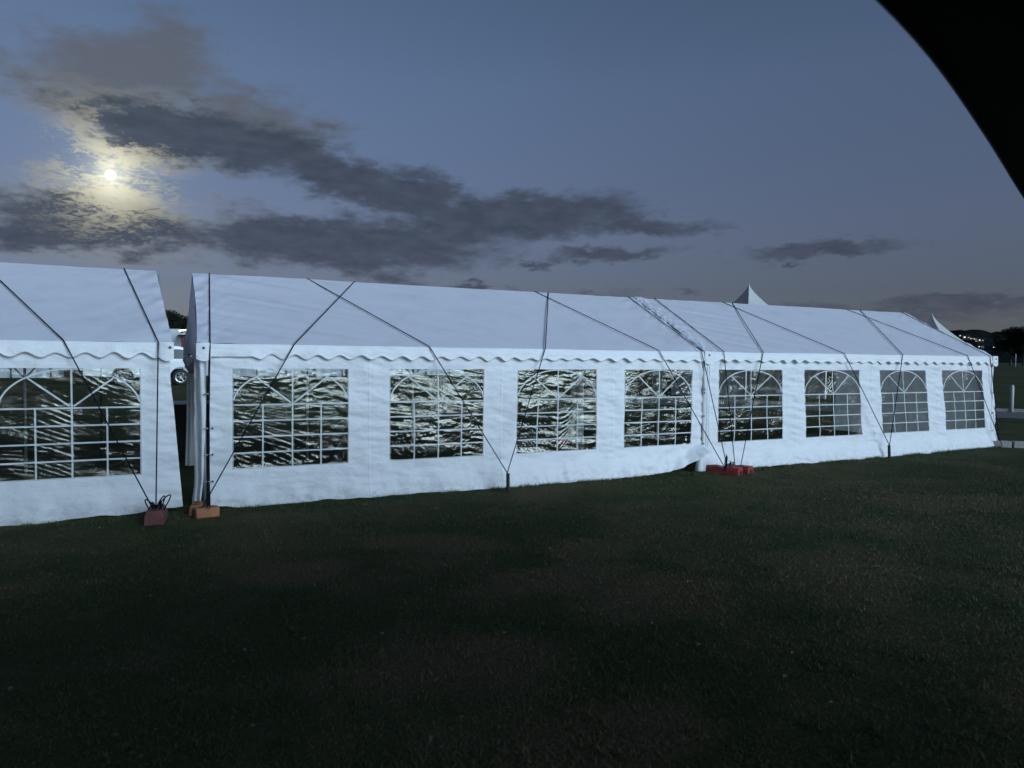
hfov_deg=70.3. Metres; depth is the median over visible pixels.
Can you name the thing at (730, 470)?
tent weight
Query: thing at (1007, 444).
concrete block
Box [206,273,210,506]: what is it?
guy strap
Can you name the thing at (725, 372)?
guy strap
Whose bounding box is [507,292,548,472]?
guy strap
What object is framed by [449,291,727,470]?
guy strap
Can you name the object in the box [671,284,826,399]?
pagoda tent
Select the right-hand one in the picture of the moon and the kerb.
the kerb
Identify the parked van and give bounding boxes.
[80,346,191,384]
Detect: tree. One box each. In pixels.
[165,309,184,335]
[178,314,187,329]
[991,329,1022,364]
[1000,326,1023,364]
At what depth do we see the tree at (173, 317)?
75.74 m
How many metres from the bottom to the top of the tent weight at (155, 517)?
0.171 m
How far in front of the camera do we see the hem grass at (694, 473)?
10.50 m
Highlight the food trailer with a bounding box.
[80,329,180,376]
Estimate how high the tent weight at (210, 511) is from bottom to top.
0.126 m
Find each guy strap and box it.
[0,280,151,507]
[101,268,170,509]
[202,281,354,506]
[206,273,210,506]
[233,278,506,472]
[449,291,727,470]
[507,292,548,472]
[627,302,888,443]
[628,296,733,466]
[654,298,734,464]
[679,303,763,463]
[747,309,1002,446]
[807,310,902,444]
[829,312,998,438]
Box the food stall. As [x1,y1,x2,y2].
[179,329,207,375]
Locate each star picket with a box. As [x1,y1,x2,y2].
[506,473,509,491]
[888,445,890,457]
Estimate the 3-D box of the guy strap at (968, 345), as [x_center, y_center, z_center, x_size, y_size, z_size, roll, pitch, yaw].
[9.872,-0.211,18.252,0.504,3.168,4.415,0,2,-26]
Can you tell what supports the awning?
on the ground at (636, 421)
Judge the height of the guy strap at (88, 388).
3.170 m
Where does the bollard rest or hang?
on the ground at (636, 421)
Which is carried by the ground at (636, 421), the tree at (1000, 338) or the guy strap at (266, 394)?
the tree at (1000, 338)
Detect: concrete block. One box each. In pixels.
[993,440,1011,447]
[1011,441,1023,447]
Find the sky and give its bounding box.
[0,0,1023,332]
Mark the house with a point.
(966, 337)
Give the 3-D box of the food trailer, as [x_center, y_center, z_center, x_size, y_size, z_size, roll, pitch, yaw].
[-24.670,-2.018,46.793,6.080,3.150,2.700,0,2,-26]
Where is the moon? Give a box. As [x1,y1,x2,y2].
[105,170,115,179]
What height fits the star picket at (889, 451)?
0.370 m
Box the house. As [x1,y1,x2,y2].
[962,335,970,339]
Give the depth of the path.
28.94 m
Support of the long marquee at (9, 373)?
on the ground at (636, 421)
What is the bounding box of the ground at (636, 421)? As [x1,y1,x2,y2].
[0,363,1023,767]
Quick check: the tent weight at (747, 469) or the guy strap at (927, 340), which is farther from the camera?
the guy strap at (927, 340)
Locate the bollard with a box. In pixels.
[1009,385,1013,411]
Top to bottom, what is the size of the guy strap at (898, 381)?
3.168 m
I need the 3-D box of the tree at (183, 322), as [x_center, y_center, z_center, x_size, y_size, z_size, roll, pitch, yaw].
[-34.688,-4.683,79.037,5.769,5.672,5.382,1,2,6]
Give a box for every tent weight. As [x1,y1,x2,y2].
[144,504,167,525]
[189,501,203,515]
[194,505,219,518]
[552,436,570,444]
[705,464,742,475]
[727,463,753,473]
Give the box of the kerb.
[588,394,1023,411]
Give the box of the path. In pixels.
[569,396,1023,418]
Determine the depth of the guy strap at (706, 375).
12.52 m
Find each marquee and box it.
[0,262,182,525]
[0,368,63,377]
[183,273,709,506]
[233,369,344,375]
[390,369,463,374]
[582,297,997,470]
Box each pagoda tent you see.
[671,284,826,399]
[925,314,963,341]
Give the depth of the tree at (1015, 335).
120.18 m
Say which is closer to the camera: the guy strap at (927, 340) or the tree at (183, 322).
the guy strap at (927, 340)
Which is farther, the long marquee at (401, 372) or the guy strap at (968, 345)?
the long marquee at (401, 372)
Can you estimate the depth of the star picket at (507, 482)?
10.58 m
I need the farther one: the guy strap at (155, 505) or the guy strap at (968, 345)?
the guy strap at (968, 345)
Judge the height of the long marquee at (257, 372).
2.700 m
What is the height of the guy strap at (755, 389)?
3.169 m
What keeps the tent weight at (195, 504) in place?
on the ground at (636, 421)
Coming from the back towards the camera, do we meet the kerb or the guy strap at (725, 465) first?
the kerb
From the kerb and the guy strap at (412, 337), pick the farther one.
the kerb
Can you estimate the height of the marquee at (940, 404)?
3.194 m
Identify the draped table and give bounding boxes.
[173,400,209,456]
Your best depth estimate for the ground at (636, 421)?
5.88 m
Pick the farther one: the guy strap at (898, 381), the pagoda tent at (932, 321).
the pagoda tent at (932, 321)
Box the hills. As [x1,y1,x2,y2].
[950,329,1021,362]
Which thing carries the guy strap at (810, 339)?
attached to the marquee at (940, 404)
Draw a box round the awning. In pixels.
[876,0,1023,197]
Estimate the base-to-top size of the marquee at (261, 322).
3.182 m
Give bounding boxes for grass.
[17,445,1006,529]
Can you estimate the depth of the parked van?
36.37 m
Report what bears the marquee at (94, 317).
on the ground at (636, 421)
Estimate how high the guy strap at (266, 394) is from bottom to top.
3.170 m
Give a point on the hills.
(988, 342)
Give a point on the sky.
(803, 153)

